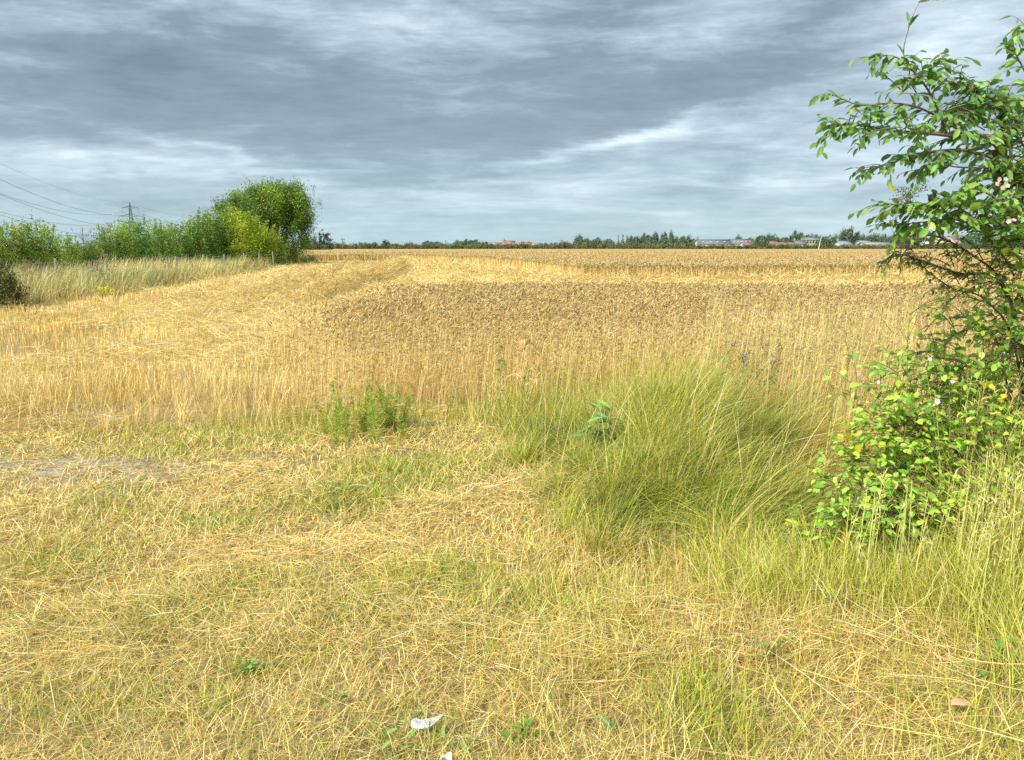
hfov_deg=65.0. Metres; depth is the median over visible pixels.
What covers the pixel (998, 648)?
plant
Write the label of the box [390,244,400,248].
hedge bush
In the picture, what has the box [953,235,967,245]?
broadleaf tree
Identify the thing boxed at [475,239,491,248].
hedge bush
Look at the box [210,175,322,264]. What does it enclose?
round tree
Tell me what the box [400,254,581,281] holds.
straw windrow
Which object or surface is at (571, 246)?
hedge bush
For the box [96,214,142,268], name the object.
young tree
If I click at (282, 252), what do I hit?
green shrub
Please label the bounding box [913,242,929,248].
hedge bush
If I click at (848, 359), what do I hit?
mugwort
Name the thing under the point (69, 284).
margin grass
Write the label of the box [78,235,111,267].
young tree
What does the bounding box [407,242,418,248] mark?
hedge bush
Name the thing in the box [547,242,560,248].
hedge bush
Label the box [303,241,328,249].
hedge bush
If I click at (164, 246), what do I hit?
young tree
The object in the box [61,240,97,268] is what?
young tree
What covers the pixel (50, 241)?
young tree
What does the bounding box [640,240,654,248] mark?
hedge bush
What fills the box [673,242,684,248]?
hedge bush
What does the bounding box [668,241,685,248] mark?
hedge bush
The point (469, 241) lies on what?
broadleaf tree
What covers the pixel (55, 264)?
post and wire fence
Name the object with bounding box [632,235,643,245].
broadleaf tree
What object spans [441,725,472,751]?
dandelion rosette
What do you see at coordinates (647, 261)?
wheat
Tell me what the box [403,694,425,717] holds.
dandelion rosette
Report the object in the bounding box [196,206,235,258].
young tree
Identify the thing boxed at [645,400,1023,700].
tall lime grass
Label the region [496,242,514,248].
hedge bush
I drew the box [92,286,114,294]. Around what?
yellow flower plant
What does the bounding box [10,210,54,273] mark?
young tree
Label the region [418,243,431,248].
hedge bush
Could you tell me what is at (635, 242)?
hedge bush
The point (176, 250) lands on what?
young tree
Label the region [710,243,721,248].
hedge bush
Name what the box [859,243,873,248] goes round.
hedge bush
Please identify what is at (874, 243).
long barn
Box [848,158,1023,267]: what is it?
wild rose bush
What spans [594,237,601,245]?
broadleaf tree
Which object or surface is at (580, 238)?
broadleaf tree
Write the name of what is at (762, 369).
thistle plant
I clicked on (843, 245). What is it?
hedge bush
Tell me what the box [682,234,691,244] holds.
broadleaf tree
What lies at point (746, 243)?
cottage
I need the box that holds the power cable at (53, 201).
[0,179,138,214]
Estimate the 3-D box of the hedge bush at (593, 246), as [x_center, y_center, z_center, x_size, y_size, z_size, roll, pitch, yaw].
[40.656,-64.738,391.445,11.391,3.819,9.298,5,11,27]
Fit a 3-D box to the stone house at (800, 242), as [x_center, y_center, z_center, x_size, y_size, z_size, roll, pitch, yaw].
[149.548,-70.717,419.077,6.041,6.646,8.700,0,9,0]
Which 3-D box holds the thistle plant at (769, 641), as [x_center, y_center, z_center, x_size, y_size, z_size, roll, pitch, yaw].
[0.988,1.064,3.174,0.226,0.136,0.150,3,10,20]
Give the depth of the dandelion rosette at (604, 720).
2.83 m
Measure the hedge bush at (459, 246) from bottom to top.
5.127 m
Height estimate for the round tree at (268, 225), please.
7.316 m
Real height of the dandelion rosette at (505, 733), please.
0.033 m
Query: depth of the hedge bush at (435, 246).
388.82 m
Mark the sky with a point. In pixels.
(415, 121)
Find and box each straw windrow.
[0,257,362,331]
[163,252,412,323]
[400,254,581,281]
[567,263,1023,284]
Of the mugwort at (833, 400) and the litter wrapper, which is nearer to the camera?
the litter wrapper
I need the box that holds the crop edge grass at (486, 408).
[1,360,652,448]
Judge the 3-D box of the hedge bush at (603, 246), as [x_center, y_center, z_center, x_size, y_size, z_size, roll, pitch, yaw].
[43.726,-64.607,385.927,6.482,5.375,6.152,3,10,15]
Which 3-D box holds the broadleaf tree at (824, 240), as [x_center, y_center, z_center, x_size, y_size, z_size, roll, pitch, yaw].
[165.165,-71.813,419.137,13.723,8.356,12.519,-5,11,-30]
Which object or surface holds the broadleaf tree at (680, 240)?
on the ground at (452, 689)
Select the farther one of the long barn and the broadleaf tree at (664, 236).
the broadleaf tree at (664, 236)
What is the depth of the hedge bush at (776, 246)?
386.65 m
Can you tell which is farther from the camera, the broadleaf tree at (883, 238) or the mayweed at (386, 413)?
the broadleaf tree at (883, 238)
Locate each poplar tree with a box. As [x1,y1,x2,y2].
[318,228,324,244]
[321,233,332,249]
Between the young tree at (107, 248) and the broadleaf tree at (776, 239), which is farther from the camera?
the broadleaf tree at (776, 239)
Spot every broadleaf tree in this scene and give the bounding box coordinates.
[304,238,318,245]
[382,239,391,244]
[421,240,434,246]
[463,239,474,244]
[572,234,583,244]
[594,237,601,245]
[604,238,615,245]
[625,234,634,245]
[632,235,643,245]
[641,233,650,244]
[644,236,655,244]
[651,231,658,246]
[656,237,666,244]
[660,231,666,241]
[668,229,674,244]
[674,236,685,243]
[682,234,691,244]
[755,235,761,244]
[759,234,772,243]
[771,233,779,241]
[784,235,792,241]
[791,230,803,239]
[815,234,840,245]
[838,225,860,245]
[865,233,879,241]
[876,232,888,241]
[887,235,892,242]
[892,237,910,243]
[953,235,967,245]
[963,233,987,244]
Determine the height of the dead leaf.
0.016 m
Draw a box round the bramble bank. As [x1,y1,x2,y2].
[289,246,321,262]
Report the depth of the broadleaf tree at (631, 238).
470.98 m
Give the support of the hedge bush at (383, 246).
on the ground at (452, 689)
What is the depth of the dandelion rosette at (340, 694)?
2.90 m
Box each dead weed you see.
[12,259,42,285]
[25,263,57,280]
[74,256,99,279]
[92,251,114,287]
[164,255,178,271]
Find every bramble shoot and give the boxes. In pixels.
[755,519,812,541]
[768,497,833,534]
[950,657,1020,686]
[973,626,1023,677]
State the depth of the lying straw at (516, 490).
3.51 m
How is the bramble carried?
on the ground at (452, 689)
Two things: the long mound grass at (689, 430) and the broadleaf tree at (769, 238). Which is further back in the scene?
the broadleaf tree at (769, 238)
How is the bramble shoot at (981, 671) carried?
on the ground at (452, 689)
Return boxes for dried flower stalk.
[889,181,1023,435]
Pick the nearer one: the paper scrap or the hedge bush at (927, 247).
the paper scrap
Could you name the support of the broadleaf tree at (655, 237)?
on the ground at (452, 689)
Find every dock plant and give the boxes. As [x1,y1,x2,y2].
[378,720,418,759]
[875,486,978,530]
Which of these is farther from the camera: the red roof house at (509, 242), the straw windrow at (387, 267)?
the red roof house at (509, 242)
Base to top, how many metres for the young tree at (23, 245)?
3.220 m
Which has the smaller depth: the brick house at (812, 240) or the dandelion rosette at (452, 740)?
the dandelion rosette at (452, 740)
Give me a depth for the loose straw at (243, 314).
17.08 m
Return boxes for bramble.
[783,154,1023,558]
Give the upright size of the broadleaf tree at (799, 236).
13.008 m
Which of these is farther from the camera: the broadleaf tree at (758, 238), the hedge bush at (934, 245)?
the broadleaf tree at (758, 238)
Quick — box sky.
[0,0,1023,246]
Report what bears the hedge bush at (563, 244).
on the ground at (452, 689)
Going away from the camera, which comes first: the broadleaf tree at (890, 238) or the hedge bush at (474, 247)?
the hedge bush at (474, 247)
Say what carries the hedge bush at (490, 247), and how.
on the ground at (452, 689)
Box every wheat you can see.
[43,249,1023,281]
[250,277,1023,418]
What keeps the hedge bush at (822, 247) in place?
on the ground at (452, 689)
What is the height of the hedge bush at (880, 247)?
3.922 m
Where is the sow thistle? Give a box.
[568,400,639,454]
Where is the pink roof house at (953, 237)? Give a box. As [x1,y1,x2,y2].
[934,235,960,244]
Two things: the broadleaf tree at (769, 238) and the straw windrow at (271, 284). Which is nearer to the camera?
the straw windrow at (271, 284)
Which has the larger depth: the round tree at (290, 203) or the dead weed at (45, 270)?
the round tree at (290, 203)
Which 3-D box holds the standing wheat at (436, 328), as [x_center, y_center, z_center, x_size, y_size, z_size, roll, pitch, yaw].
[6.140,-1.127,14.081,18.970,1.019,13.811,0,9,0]
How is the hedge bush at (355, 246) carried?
on the ground at (452, 689)
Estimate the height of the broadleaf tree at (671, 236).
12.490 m
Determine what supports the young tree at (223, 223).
on the ground at (452, 689)
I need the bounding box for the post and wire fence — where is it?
[3,252,286,279]
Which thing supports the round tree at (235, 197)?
on the ground at (452, 689)
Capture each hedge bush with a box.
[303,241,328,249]
[332,241,341,248]
[353,241,362,248]
[358,242,370,248]
[370,241,383,248]
[376,243,393,248]
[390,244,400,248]
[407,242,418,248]
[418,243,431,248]
[424,242,438,248]
[438,243,456,248]
[450,242,463,248]
[466,243,483,248]
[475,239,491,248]
[486,243,498,248]
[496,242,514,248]
[513,241,531,248]
[522,243,537,248]
[537,243,549,248]
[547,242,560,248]
[558,239,569,248]
[564,242,575,248]
[575,240,587,248]
[587,243,597,248]
[597,241,608,248]
[612,243,621,248]
[624,242,635,248]
[633,240,641,248]
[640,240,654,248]
[655,243,667,248]
[659,240,675,248]
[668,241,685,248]
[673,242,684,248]
[682,244,693,248]
[687,242,701,248]
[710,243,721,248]
[737,244,748,248]
[746,243,762,248]
[752,238,770,248]
[755,244,770,248]
[766,241,780,248]
[779,243,791,248]
[794,242,814,248]
[815,244,828,248]
[833,244,851,248]
[846,244,861,248]
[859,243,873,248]
[873,244,884,248]
[903,242,921,248]
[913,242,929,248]
[928,241,942,248]
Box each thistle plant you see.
[714,327,786,403]
[732,341,823,422]
[735,629,792,666]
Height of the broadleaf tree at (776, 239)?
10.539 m
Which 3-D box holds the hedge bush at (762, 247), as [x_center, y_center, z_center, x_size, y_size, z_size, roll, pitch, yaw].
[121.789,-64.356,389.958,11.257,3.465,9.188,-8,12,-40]
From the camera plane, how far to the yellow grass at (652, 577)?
3.32 m
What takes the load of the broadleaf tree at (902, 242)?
on the ground at (452, 689)
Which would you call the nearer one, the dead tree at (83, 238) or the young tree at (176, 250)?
the dead tree at (83, 238)
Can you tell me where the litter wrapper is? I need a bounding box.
[411,714,442,728]
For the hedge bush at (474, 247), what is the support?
on the ground at (452, 689)
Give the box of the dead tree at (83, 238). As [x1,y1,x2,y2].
[71,226,95,257]
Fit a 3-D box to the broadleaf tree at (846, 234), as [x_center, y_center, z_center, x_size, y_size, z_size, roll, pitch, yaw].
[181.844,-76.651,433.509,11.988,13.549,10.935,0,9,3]
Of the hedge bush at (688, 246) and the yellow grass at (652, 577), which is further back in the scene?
the hedge bush at (688, 246)
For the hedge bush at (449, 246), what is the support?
on the ground at (452, 689)
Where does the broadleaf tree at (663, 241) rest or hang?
on the ground at (452, 689)
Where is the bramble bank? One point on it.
(311, 258)
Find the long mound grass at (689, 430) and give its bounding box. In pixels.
[443,327,1010,625]
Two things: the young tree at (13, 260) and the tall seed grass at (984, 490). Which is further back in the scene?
the young tree at (13, 260)
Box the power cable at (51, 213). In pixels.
[0,194,116,225]
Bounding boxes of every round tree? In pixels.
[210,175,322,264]
[212,185,271,236]
[232,184,286,249]
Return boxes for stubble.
[0,260,1022,438]
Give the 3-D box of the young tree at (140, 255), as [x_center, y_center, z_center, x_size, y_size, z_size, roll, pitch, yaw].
[-22.399,-7.933,47.419,3.309,3.632,2.981,1,10,8]
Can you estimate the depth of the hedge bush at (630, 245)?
385.15 m
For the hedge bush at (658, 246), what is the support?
on the ground at (452, 689)
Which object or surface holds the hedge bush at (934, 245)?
on the ground at (452, 689)
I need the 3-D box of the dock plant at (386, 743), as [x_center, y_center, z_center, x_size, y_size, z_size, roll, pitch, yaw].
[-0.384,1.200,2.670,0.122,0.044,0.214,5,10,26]
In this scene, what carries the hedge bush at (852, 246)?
on the ground at (452, 689)
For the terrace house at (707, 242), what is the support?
on the ground at (452, 689)
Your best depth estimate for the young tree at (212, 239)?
59.04 m
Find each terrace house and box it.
[694,238,731,245]
[730,239,754,245]
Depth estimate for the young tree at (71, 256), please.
39.81 m
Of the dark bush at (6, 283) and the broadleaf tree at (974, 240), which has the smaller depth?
the dark bush at (6, 283)
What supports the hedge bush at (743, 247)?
on the ground at (452, 689)
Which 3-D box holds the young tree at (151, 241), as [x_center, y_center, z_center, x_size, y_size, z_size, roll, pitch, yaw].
[-22.660,-8.314,48.889,3.014,3.910,3.108,-4,10,-21]
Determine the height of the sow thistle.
0.550 m
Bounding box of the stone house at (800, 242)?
[792,238,806,247]
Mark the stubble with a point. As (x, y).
(132, 382)
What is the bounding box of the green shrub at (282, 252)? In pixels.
[236,220,292,264]
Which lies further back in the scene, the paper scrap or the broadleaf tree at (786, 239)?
the broadleaf tree at (786, 239)
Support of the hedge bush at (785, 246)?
on the ground at (452, 689)
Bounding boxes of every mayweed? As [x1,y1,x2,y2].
[313,371,414,444]
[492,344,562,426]
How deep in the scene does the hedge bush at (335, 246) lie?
385.85 m
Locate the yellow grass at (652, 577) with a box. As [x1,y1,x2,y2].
[422,456,1023,759]
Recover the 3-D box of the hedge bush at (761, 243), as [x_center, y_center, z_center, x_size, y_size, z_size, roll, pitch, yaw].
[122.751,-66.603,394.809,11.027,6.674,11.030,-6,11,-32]
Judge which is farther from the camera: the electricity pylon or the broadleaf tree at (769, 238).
the electricity pylon
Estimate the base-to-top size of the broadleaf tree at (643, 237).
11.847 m
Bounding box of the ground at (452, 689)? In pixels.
[0,247,1023,759]
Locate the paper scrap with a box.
[440,752,451,759]
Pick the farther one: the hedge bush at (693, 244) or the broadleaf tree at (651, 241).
the broadleaf tree at (651, 241)
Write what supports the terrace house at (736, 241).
on the ground at (452, 689)
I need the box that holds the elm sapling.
[808,0,1023,206]
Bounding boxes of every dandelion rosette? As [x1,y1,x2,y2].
[320,687,349,705]
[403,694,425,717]
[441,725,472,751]
[499,716,538,741]
[595,711,615,730]
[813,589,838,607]
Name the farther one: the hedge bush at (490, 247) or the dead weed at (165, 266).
the hedge bush at (490, 247)
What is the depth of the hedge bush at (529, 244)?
388.46 m
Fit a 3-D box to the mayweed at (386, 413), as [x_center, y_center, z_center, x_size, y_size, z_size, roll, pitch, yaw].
[-1.328,0.221,7.092,0.931,0.547,0.871,0,9,0]
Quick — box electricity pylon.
[121,202,142,233]
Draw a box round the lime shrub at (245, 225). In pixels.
[206,203,294,264]
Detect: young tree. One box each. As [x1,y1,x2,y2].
[0,214,28,276]
[0,215,38,276]
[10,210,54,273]
[26,217,65,269]
[49,225,83,271]
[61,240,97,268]
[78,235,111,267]
[91,223,121,265]
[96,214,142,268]
[112,214,163,264]
[124,214,166,263]
[144,217,177,266]
[151,216,192,264]
[162,221,201,262]
[176,214,214,261]
[179,209,225,261]
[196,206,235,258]
[197,204,240,258]
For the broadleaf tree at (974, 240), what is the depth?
481.48 m
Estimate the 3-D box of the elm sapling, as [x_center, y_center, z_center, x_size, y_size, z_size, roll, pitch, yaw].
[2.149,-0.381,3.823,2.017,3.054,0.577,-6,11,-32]
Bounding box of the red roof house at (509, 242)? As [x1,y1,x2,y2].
[502,238,514,246]
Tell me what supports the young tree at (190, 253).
on the ground at (452, 689)
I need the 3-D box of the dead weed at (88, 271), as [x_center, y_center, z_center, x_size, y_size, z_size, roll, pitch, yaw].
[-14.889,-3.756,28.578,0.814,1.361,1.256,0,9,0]
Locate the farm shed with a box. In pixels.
[854,240,870,244]
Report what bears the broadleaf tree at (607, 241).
on the ground at (452, 689)
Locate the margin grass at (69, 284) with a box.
[0,252,305,309]
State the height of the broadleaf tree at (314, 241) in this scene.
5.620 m
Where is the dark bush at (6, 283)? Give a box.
[0,259,29,312]
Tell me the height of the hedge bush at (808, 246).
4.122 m
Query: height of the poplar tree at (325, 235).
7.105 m
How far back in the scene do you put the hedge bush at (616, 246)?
386.08 m
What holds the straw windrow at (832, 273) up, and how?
on the ground at (452, 689)
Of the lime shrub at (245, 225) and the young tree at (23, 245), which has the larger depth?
the lime shrub at (245, 225)
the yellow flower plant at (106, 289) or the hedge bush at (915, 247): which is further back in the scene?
the hedge bush at (915, 247)
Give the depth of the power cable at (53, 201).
401.24 m
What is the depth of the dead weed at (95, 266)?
26.68 m
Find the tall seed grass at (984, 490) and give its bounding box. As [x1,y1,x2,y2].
[547,290,1023,626]
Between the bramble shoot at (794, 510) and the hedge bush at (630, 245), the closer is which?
the bramble shoot at (794, 510)
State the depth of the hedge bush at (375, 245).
387.31 m
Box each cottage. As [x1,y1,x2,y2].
[739,240,751,245]
[834,238,851,246]
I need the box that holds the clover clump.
[218,657,273,672]
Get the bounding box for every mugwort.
[815,306,1022,500]
[839,294,1006,471]
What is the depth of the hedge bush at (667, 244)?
388.12 m
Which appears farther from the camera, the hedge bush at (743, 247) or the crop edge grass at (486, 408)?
the hedge bush at (743, 247)
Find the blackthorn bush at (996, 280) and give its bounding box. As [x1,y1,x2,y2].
[865,217,1023,442]
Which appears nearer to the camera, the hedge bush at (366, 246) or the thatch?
the thatch
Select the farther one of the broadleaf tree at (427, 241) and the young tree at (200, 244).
the broadleaf tree at (427, 241)
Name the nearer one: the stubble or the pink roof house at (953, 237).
the stubble
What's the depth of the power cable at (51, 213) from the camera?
389.09 m
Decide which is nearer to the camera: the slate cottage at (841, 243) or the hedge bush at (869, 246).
the hedge bush at (869, 246)
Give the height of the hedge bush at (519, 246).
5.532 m
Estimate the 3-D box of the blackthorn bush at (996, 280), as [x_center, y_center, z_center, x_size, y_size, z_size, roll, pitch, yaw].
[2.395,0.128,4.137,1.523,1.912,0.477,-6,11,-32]
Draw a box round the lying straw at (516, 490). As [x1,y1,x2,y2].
[0,390,1023,759]
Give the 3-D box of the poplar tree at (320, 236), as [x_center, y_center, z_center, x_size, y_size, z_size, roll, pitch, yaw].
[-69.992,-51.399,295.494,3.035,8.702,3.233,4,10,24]
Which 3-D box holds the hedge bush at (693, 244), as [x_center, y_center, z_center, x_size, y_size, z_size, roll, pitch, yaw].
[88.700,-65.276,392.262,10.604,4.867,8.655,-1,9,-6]
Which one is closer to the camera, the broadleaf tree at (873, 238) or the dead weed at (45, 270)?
the dead weed at (45, 270)
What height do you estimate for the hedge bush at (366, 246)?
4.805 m
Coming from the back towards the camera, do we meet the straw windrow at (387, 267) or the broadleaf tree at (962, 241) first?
the broadleaf tree at (962, 241)
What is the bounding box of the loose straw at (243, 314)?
[0,259,1023,435]
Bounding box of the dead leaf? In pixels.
[950,699,969,705]
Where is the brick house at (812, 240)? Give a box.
[800,235,820,245]
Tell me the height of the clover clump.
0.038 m
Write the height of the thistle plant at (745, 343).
0.864 m
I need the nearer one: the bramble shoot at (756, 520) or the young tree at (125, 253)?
the bramble shoot at (756, 520)
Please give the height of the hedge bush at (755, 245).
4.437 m
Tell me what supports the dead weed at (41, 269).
on the ground at (452, 689)
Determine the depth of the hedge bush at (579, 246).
384.82 m
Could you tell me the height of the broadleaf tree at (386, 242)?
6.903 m
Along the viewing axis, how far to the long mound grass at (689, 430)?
5.51 m
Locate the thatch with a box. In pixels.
[0,404,1023,759]
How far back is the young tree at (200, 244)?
57.34 m
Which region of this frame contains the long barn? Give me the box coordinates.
[857,242,891,245]
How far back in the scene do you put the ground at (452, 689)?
3.32 m
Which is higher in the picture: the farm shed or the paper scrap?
the farm shed
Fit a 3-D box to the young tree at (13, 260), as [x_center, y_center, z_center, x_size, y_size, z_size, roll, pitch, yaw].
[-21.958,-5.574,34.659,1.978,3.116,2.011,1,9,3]
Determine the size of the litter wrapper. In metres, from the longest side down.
0.107 x 0.046 x 0.037 m

